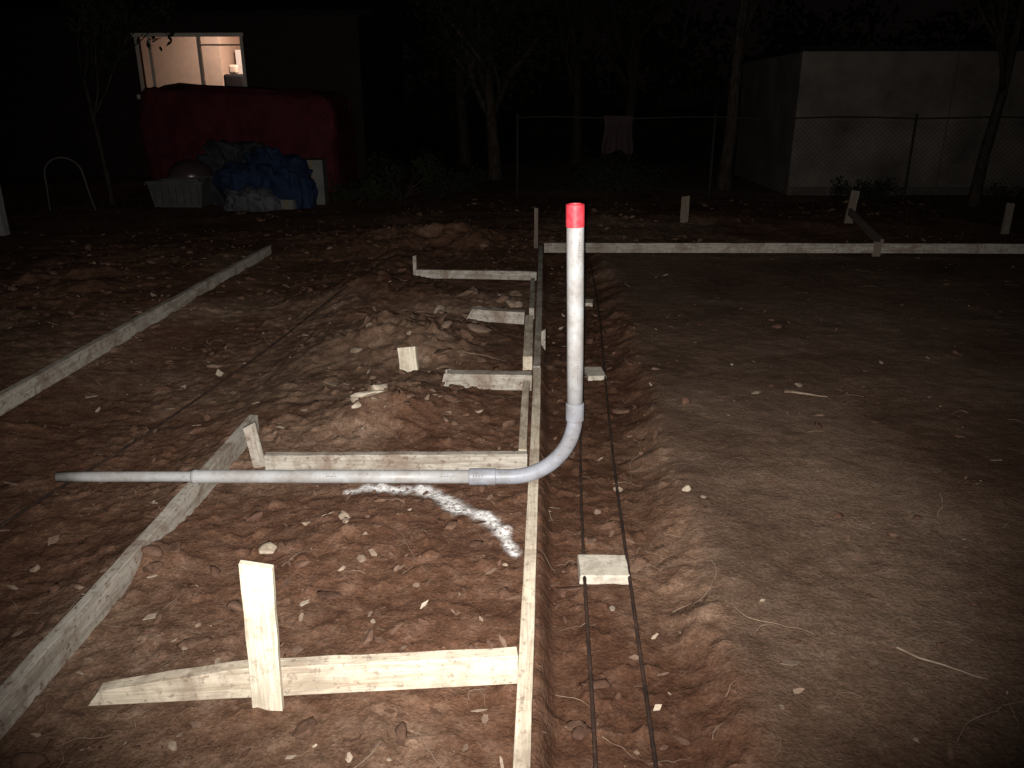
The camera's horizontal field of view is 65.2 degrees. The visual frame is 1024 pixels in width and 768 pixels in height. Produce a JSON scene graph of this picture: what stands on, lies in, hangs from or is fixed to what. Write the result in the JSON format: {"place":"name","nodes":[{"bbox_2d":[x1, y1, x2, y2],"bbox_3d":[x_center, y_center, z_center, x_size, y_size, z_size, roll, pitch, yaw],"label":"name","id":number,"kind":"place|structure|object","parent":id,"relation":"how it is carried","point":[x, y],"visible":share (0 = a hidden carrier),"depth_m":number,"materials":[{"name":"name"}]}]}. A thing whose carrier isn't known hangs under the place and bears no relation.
{"place":"outdoors","nodes":[
{"label":"outdoors","id":0,"kind":"place"},
{"bbox_2d":[220,37,239,74],"bbox_3d":[-6.211,-6.627,17.816,0.080,2.400,1.165,1,20,2],"label":"partition return","id":1,"kind":"object","parent":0,"point":[228,55],"visible":0.07,"depth_m":17.43,"materials":[{"name":"beige paint"}]},
{"bbox_2d":[224,74,243,86],"bbox_3d":[-5.729,-6.303,16.684,0.450,0.295,0.380,1,20,2],"label":"appliance","id":2,"kind":"object","parent":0,"point":[233,79],"visible":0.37,"depth_m":16.50,"materials":[{"name":"metal"}]},
{"bbox_2d":[229,65,238,73],"bbox_3d":[-5.765,-6.517,16.572,0.180,0.178,0.150,1,20,2],"label":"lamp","id":3,"kind":"object","parent":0,"point":[233,69],"visible":1,"depth_m":16.51,"materials":[{"name":"paint"}]},
{"bbox_2d":[0,108,1023,767],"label":"ground","id":4,"kind":"structure","parent":0,"point":[890,462],"depth_m":3.50,"materials":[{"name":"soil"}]},
{"bbox_2d":[0,187,9,235],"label":"white post","id":5,"kind":"object","parent":4,"relation":"on","point":[4,229],"depth_m":9.40,"materials":[{"name":"paint"}]},
{"bbox_2d":[44,157,96,210],"bbox_3d":[-6.313,-2.822,11.400,0.653,0.814,0.124,1,20,2],"label":"bent metal tube","id":6,"kind":"object","parent":4,"relation":"on","point":[49,161],"visible":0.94,"depth_m":11.32,"materials":[{"name":"grey metal"}]},
{"bbox_2d":[55,0,190,204],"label":"tree","id":7,"kind":"object","parent":4,"relation":"on","point":[97,8],"visible":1,"depth_m":11.44,"materials":[{"name":"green plant"}]},
{"bbox_2d":[0,415,258,739],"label":"form board","id":8,"kind":"object","parent":4,"relation":"on","point":[35,672],"visible":0.83,"depth_m":2.41,"materials":[{"name":"beige wood"}]},
{"bbox_2d":[55,203,584,484],"bbox_3d":[-0.748,-0.118,2.948,2.041,1.077,0.073,0,20,1],"label":"pvc conduit","id":9,"kind":"object","parent":8,"relation":"on","point":[557,457],"visible":1,"depth_m":3.09,"materials":[{"name":"grey plastic"}]},
{"bbox_2d":[0,246,271,415],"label":"form board","id":10,"kind":"object","parent":4,"relation":"on","point":[20,392],"visible":0.96,"depth_m":5.01,"materials":[{"name":"beige wood"}]},
{"bbox_2d":[145,178,211,207],"bbox_3d":[-4.955,-2.869,12.016,0.861,0.380,0.481,1,20,2],"label":"storage bin","id":11,"kind":"object","parent":4,"relation":"on","point":[176,192],"visible":1,"depth_m":11.82,"materials":[{"name":"grey plastic"}]},
{"bbox_2d":[166,156,214,177],"bbox_3d":[-4.803,-3.250,11.933,0.690,0.298,0.690,1,20,2],"label":"barbecue grill lid","id":12,"kind":"object","parent":11,"relation":"on","point":[189,168],"visible":0.98,"depth_m":11.73,"materials":[{"name":"grey metal"}]},
{"bbox_2d":[0,94,367,178],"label":"wall below","id":13,"kind":"structure","parent":4,"relation":"on","point":[38,132],"depth_m":16.37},
{"bbox_2d":[0,36,146,93],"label":"wall","id":14,"kind":"structure","parent":13,"relation":"on","point":[37,64],"depth_m":15.95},
{"bbox_2d":[134,37,144,90],"bbox_3d":[-7.383,-6.305,15.865,0.060,1.055,0.039,1,20,2],"label":"frame","id":15,"kind":"object","parent":14,"relation":"attached to","point":[139,65],"visible":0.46,"depth_m":15.84,"materials":[{"name":"grey metal"}]},
{"bbox_2d":[0,16,359,35],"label":"roof eave","id":16,"kind":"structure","parent":14,"relation":"on","point":[244,25],"depth_m":15.59,"materials":[{"name":"black"}]},
{"bbox_3d":[-6.330,-7.620,16.900,4.600,0.077,2.538,1,20,2],"label":"room ceiling","id":17,"kind":"object","parent":16,"relation":"attached to","visible":0},
{"bbox_2d":[0,0,419,38],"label":"roof","id":18,"kind":"structure","parent":17,"relation":"on","point":[385,13],"depth_m":15.21,"materials":[{"name":"black"}]},
{"bbox_2d":[131,33,242,36],"bbox_3d":[-6.353,-6.828,15.641,2.220,0.070,0.039,1,20,2],"label":"frame top","id":19,"kind":"object","parent":14,"relation":"attached to","point":[193,35],"visible":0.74,"depth_m":15.62,"materials":[{"name":"grey metal"}]},
{"bbox_2d":[147,37,156,86],"bbox_3d":[-7.151,-6.336,15.915,0.060,1.074,0.050,1,20,2],"label":"mullion thin","id":20,"kind":"object","parent":13,"relation":"on","point":[152,67],"visible":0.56,"depth_m":15.89,"materials":[{"name":"grey metal"}]},
{"bbox_2d":[196,37,205,84],"bbox_3d":[-6.171,-6.329,15.896,0.060,1.074,0.080,1,20,2],"label":"mullion","id":21,"kind":"object","parent":13,"relation":"on","point":[200,58],"visible":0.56,"depth_m":15.84},
{"bbox_2d":[243,35,363,94],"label":"wall","id":22,"kind":"structure","parent":13,"relation":"on","point":[325,63],"depth_m":15.75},
{"bbox_2d":[200,44,239,45],"bbox_3d":[-5.721,-6.672,15.741,0.832,0.030,0.030,1,20,2],"label":"meeting rail","id":23,"kind":"object","parent":22,"relation":"attached to","point":[219,44],"visible":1,"depth_m":15.73,"materials":[{"name":"grey metal"}]},
{"bbox_2d":[239,37,247,86],"bbox_3d":[-5.294,-6.280,15.794,0.060,1.055,0.039,1,20,2],"label":"frame","id":24,"kind":"object","parent":22,"relation":"attached to","point":[243,61],"visible":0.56,"depth_m":15.75,"materials":[{"name":"grey metal"}]},
{"bbox_2d":[0,255,395,527],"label":"rebar","id":25,"kind":"object","parent":4,"relation":"on","point":[112,455],"visible":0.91,"depth_m":3.88,"materials":[{"name":"metal"}]},
{"bbox_2d":[196,138,265,204],"bbox_3d":[-4.264,-3.333,12.488,1.293,0.986,1.052,1,20,2],"label":"grey tarp pile","id":26,"kind":"object","parent":4,"relation":"on","point":[217,155],"visible":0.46,"depth_m":12.13,"materials":[{"name":"grey plastic"}]},
{"bbox_2d":[139,83,357,191],"bbox_3d":[-4.674,-4.463,14.421,3.492,1.827,1.720,1,20,2],"label":"red tarp covered trailer","id":27,"kind":"object","parent":4,"relation":"on","point":[178,122],"visible":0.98,"depth_m":13.58,"materials":[{"name":"red fabric"}]},
{"bbox_2d":[222,186,281,211],"bbox_3d":[-3.799,-2.728,11.708,0.879,0.366,0.747,1,20,2],"label":"plastic sheet","id":28,"kind":"object","parent":4,"relation":"on","point":[252,199],"visible":0.95,"depth_m":11.47,"materials":[{"name":"grey plastic"}]},
{"bbox_2d":[243,421,264,467],"bbox_3d":[-1.082,0.386,3.467,0.057,0.457,0.038,-14,12,-12],"label":"wooden stake","id":29,"kind":"object","parent":4,"relation":"on","point":[254,443],"visible":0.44,"depth_m":3.42,"materials":[{"name":"beige wood"}]},
{"bbox_2d":[238,560,283,710],"bbox_3d":[-0.638,0.760,2.074,0.080,0.682,0.022,0,18,-4],"label":"wooden stake","id":30,"kind":"object","parent":4,"relation":"on","point":[257,586],"visible":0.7,"depth_m":2.02,"materials":[{"name":"beige wood"}]},
{"bbox_2d":[212,146,317,208],"bbox_3d":[-3.673,-3.143,12.085,1.558,0.897,1.239,1,20,2],"label":"blue tarp pile","id":31,"kind":"object","parent":4,"relation":"on","point":[277,173],"visible":0.77,"depth_m":11.68,"materials":[{"name":"blue plastic"}]},
{"bbox_2d":[279,199,296,209],"bbox_3d":[-3.329,-2.654,11.781,0.330,0.140,0.203,5,20,13],"label":"cardboard box","id":32,"kind":"object","parent":4,"relation":"on","point":[287,204],"visible":0.58,"depth_m":11.68,"materials":[{"name":"beige cardboard"}]},
{"bbox_2d":[88,647,517,705],"bbox_3d":[-0.544,0.777,2.131,1.122,0.095,0.044,-1,20,-5],"label":"form board","id":33,"kind":"object","parent":4,"relation":"on","point":[328,674],"visible":0.91,"depth_m":2.12,"materials":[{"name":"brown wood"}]},
{"bbox_2d":[302,158,328,204],"bbox_3d":[-3.107,-3.110,12.280,0.490,0.660,0.403,-1,20,-3],"label":"cardboard box","id":34,"kind":"object","parent":4,"relation":"on","point":[318,166],"visible":0.45,"depth_m":12.12,"materials":[{"name":"grey cardboard"}]},
{"bbox_2d":[328,178,385,201],"bbox_3d":[-2.486,-3.095,12.769,0.910,0.424,0.688,-4,20,-11],"label":"shrub","id":35,"kind":"object","parent":4,"relation":"on","point":[348,195],"visible":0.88,"depth_m":12.63,"materials":[{"name":"green plant"}]},
{"bbox_2d":[359,16,405,177],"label":"wall side","id":36,"kind":"structure","parent":4,"relation":"on","point":[381,55],"depth_m":17.97,"materials":[{"name":"black"}]},
{"bbox_2d":[264,451,526,469],"bbox_3d":[-0.487,0.335,3.400,1.103,0.092,0.041,0,19,-2],"label":"form board","id":37,"kind":"object","parent":4,"relation":"on","point":[414,460],"visible":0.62,"depth_m":3.38,"materials":[{"name":"beige wood"}]},
{"bbox_2d":[401,34,406,159],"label":"wall back","id":38,"kind":"structure","parent":4,"relation":"on","point":[403,96],"depth_m":20.66,"materials":[{"name":"black"}]},
{"bbox_2d":[397,346,418,371],"bbox_3d":[-0.577,-0.020,4.565,0.108,0.386,0.040,-5,5,8],"label":"wooden stake","id":39,"kind":"object","parent":4,"relation":"on","point":[408,359],"visible":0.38,"depth_m":4.54,"materials":[{"name":"beige wood"}]},
{"bbox_2d":[366,149,452,199],"bbox_3d":[-1.657,-3.294,12.711,1.470,0.865,1.040,1,20,2],"label":"shrub","id":40,"kind":"object","parent":4,"relation":"on","point":[427,170],"visible":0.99,"depth_m":12.64,"materials":[{"name":"green plant"}]},
{"bbox_2d":[413,255,416,274],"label":"wooden stake","id":41,"kind":"object","parent":4,"relation":"on","point":[414,262],"visible":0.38,"depth_m":6.91,"materials":[{"name":"beige wood"}]},
{"bbox_2d":[419,164,486,195],"bbox_3d":[-0.954,-3.450,13.467,1.111,0.581,0.971,1,20,2],"label":"shrub","id":42,"kind":"object","parent":4,"relation":"on","point":[461,179],"visible":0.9,"depth_m":13.26,"materials":[{"name":"green plant"}]},
{"bbox_2d":[28,286,919,767],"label":"rubble","id":43,"kind":"object","parent":4,"relation":"on","point":[268,546],"visible":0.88,"depth_m":3.88,"materials":[{"name":"stone"}]},
{"bbox_2d":[415,269,536,279],"bbox_3d":[-0.310,-0.946,6.918,1.044,0.078,0.041,1,19,-3],"label":"form board","id":44,"kind":"object","parent":4,"relation":"on","point":[477,274],"visible":0.91,"depth_m":6.90,"materials":[{"name":"beige wood"}]},
{"bbox_2d":[410,0,542,164],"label":"tree","id":45,"kind":"object","parent":4,"relation":"on","point":[464,155],"visible":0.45,"depth_m":18.91,"materials":[{"name":"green plant"}]},
{"bbox_2d":[397,0,567,179],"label":"tree","id":46,"kind":"object","parent":4,"relation":"on","point":[489,104],"visible":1,"depth_m":15.69,"materials":[{"name":"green plant"}]},
{"bbox_2d":[442,369,531,390],"bbox_3d":[-0.141,-0.023,4.356,0.495,0.091,0.078,1,19,-2],"label":"form board","id":47,"kind":"object","parent":4,"relation":"on","point":[497,380],"visible":0.82,"depth_m":4.32,"materials":[{"name":"beige wood"}]},
{"bbox_2d":[467,307,525,323],"bbox_3d":[-0.114,-0.482,5.613,0.411,0.087,0.077,4,20,5],"label":"form board","id":48,"kind":"object","parent":4,"relation":"on","point":[502,315],"visible":0.94,"depth_m":5.58,"materials":[{"name":"beige wood"}]},
{"bbox_2d":[0,225,1014,767],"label":"wood chips","id":49,"kind":"object","parent":4,"relation":"on","point":[382,641],"visible":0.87,"depth_m":2.78,"materials":[{"name":"wood"}]},
{"bbox_2d":[4,233,1022,767],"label":"twigs","id":50,"kind":"object","parent":4,"relation":"on","point":[648,563],"visible":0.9,"depth_m":2.59,"materials":[{"name":"beige wood"}]},
{"bbox_2d":[518,381,529,450],"bbox_3d":[0.061,0.170,3.890,0.038,0.086,0.900,1,20,2],"label":"kicker board","id":51,"kind":"object","parent":4,"relation":"on","point":[523,436],"visible":0.85,"depth_m":3.80,"materials":[{"name":"brown wood"}]},
{"bbox_2d":[513,367,540,767],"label":"form board","id":52,"kind":"object","parent":4,"relation":"on","point":[523,733],"visible":0.97,"depth_m":2.33,"materials":[{"name":"brown wood"}]},
{"bbox_2d":[523,315,532,369],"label":"kicker board","id":53,"kind":"object","parent":4,"relation":"on","point":[528,349],"visible":1,"depth_m":4.89,"materials":[{"name":"brown wood"}]},
{"bbox_2d":[529,278,534,318],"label":"kicker board","id":54,"kind":"object","parent":4,"relation":"on","point":[532,298],"visible":0.94,"depth_m":6.05,"materials":[{"name":"beige wood"}]},
{"bbox_2d":[534,207,537,247],"bbox_3d":[0.248,-1.484,8.276,0.041,0.673,0.030,1,20,2],"label":"wooden stake","id":55,"kind":"object","parent":4,"relation":"on","point":[535,227],"visible":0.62,"depth_m":8.22,"materials":[{"name":"beige wood"}]},
{"bbox_2d":[533,246,542,372],"bbox_3d":[0.218,-0.716,6.363,0.046,0.101,3.958,1,20,2],"label":"form board","id":56,"kind":"object","parent":4,"relation":"on","point":[537,350],"visible":0.9,"depth_m":5.50,"materials":[{"name":"beige wood"}]},
{"bbox_2d":[541,329,545,349],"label":"wooden stake","id":57,"kind":"object","parent":4,"relation":"on","point":[543,332],"visible":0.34,"depth_m":5.18,"materials":[{"name":"beige wood"}]},
{"bbox_2d":[520,0,625,161],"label":"tree","id":58,"kind":"object","parent":4,"relation":"on","point":[574,80],"visible":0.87,"depth_m":19.38,"materials":[{"name":"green plant"}]},
{"bbox_2d":[579,428,597,767],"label":"rebar","id":59,"kind":"object","parent":4,"relation":"on","point":[593,726],"visible":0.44,"depth_m":2.42,"materials":[{"name":"metal"}]},
{"bbox_2d":[584,299,592,306],"bbox_3d":[0.612,-0.658,6.484,0.091,0.031,0.142,3,20,7],"label":"concrete block","id":60,"kind":"object","parent":4,"relation":"on","point":[588,302],"depth_m":6.43,"materials":[{"name":"grey concrete"}]},
{"bbox_2d":[584,367,605,380],"bbox_3d":[0.496,-0.062,4.789,0.112,0.031,0.182,-1,20,-3],"label":"concrete block","id":61,"kind":"object","parent":4,"relation":"on","point":[594,373],"depth_m":4.74,"materials":[{"name":"grey concrete"}]},
{"bbox_2d":[577,554,629,584],"bbox_3d":[0.318,0.644,2.784,0.178,0.035,0.142,0,20,0],"label":"concrete block","id":62,"kind":"object","parent":4,"relation":"on","point":[602,569],"depth_m":2.75,"materials":[{"name":"grey concrete"}]},
{"bbox_2d":[559,148,674,190],"bbox_3d":[1.858,-3.755,14.068,1.907,0.849,1.363,-7,21,-20],"label":"shrub","id":63,"kind":"object","parent":4,"relation":"on","point":[611,173],"visible":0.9,"depth_m":13.95,"materials":[{"name":"green plant"}]},
{"bbox_2d":[537,0,706,157],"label":"tree","id":64,"kind":"object","parent":4,"relation":"on","point":[632,62],"visible":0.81,"depth_m":21.51,"materials":[{"name":"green plant"}]},
{"bbox_2d":[590,263,657,767],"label":"rebar","id":65,"kind":"object","parent":4,"relation":"on","point":[650,727],"visible":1,"depth_m":2.64,"materials":[{"name":"metal"}]},
{"bbox_2d":[680,196,689,222],"bbox_3d":[2.174,-2.082,10.113,0.103,0.587,0.030,1,20,2],"label":"wooden stake","id":66,"kind":"object","parent":4,"relation":"on","point":[684,209],"visible":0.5,"depth_m":10.06,"materials":[{"name":"beige wood"}]},
{"bbox_2d":[402,0,1023,146],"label":"distant trees","id":67,"kind":"object","parent":4,"relation":"on","point":[551,91],"visible":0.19,"depth_m":29.41,"materials":[{"name":"green plant"}]},
{"bbox_2d":[715,0,777,189],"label":"tree","id":68,"kind":"object","parent":4,"relation":"on","point":[747,9],"visible":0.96,"depth_m":13.80,"materials":[{"name":"brown plant"}]},
{"bbox_2d":[516,113,1023,199],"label":"chain link fence","id":69,"kind":"object","parent":4,"relation":"on","point":[715,116],"visible":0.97,"depth_m":12.64,"materials":[{"name":"grey metal"}]},
{"bbox_2d":[601,116,633,153],"bbox_3d":[1.666,-3.913,12.581,0.510,0.584,0.083,1,20,2],"label":"hanging cloth","id":70,"kind":"object","parent":69,"relation":"hanging from","point":[617,135],"visible":1,"depth_m":12.58,"materials":[{"name":"brown fabric"}]},
{"bbox_2d":[544,242,1023,253],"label":"form board","id":71,"kind":"object","parent":4,"relation":"on","point":[969,248],"visible":0.95,"depth_m":8.16,"materials":[{"name":"beige wood"}]},
{"bbox_2d":[848,208,883,242],"bbox_3d":[3.986,-1.787,9.052,0.045,0.092,1.846,4,22,11],"label":"brace board","id":72,"kind":"object","parent":71,"relation":"attached to","point":[865,227],"visible":0.84,"depth_m":8.98,"materials":[{"name":"wood"}]},
{"bbox_2d":[844,190,859,222],"bbox_3d":[4.209,-2.083,9.980,0.102,0.650,0.035,6,20,0],"label":"wooden stake","id":73,"kind":"object","parent":4,"relation":"on","point":[853,199],"visible":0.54,"depth_m":9.91,"materials":[{"name":"beige wood"}]},
{"bbox_2d":[829,176,907,202],"bbox_3d":[5.675,-3.065,12.655,1.208,0.398,1.031,3,20,10],"label":"shrub","id":74,"kind":"object","parent":4,"relation":"on","point":[868,195],"visible":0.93,"depth_m":12.53,"materials":[{"name":"green plant"}]},
{"bbox_2d":[871,241,881,256],"bbox_3d":[3.720,-1.261,8.199,0.082,0.404,0.030,1,20,2],"label":"wooden stake","id":75,"kind":"object","parent":4,"relation":"on","point":[877,248],"visible":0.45,"depth_m":8.14,"materials":[{"name":"beige wood"}]},
{"bbox_2d":[734,51,1023,193],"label":"walls","id":76,"kind":"structure","parent":4,"relation":"on","point":[908,84],"depth_m":13.15,"materials":[{"name":"paint"}]},
{"bbox_2d":[743,45,1023,62],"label":"roof","id":77,"kind":"structure","parent":76,"relation":"on","point":[800,48],"depth_m":12.68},
{"bbox_2d":[936,51,959,186],"bbox_3d":[7.112,-4.295,13.059,0.012,2.100,0.008,1,20,2],"label":"control joint","id":78,"kind":"object","parent":76,"relation":"attached to","point":[948,116],"visible":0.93,"depth_m":13.02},
{"bbox_2d":[786,187,1023,195],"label":"base course","id":79,"kind":"object","parent":4,"relation":"on","point":[807,190],"visible":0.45,"depth_m":13.42,"materials":[{"name":"grey concrete"}]},
{"bbox_2d":[954,0,1023,206],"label":"tree","id":80,"kind":"object","parent":4,"relation":"on","point":[1006,57],"visible":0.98,"depth_m":11.31,"materials":[{"name":"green plant"}]},
{"bbox_2d":[986,181,1023,202],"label":"shrub","id":81,"kind":"object","parent":4,"relation":"on","point":[1003,191],"visible":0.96,"depth_m":12.36,"materials":[{"name":"green plant"}]},
{"bbox_2d":[1000,202,1014,233],"bbox_3d":[5.874,-1.846,9.522,0.093,0.614,0.030,1,20,2],"label":"wooden stake","id":82,"kind":"object","parent":4,"relation":"on","point":[1007,218],"visible":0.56,"depth_m":9.47,"materials":[{"name":"beige wood"}]},
{"bbox_2d":[402,0,1023,109],"label":"sky","id":83,"kind":"structure","parent":0,"point":[910,10],"materials":[{"name":"black"}]},
{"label":"room floor","id":84,"kind":"structure","parent":0,"visible":0},
{"bbox_2d":[140,37,224,87],"bbox_3d":[-7.363,-6.432,17.264,2.340,2.400,0.080,1,20,2],"label":"partition","id":85,"kind":"object","parent":84,"relation":"on","point":[176,60],"visible":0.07,"depth_m":17.05,"materials":[{"name":"paint"}]},
{"bbox_2d":[235,50,242,73],"bbox_3d":[-5.853,-6.771,17.998,0.400,1.350,0.600,1,20,2],"label":"cabinet","id":86,"kind":"object","parent":84,"relation":"on","point":[238,58],"visible":0.11,"depth_m":17.57,"materials":[{"name":"white"}]}
]}

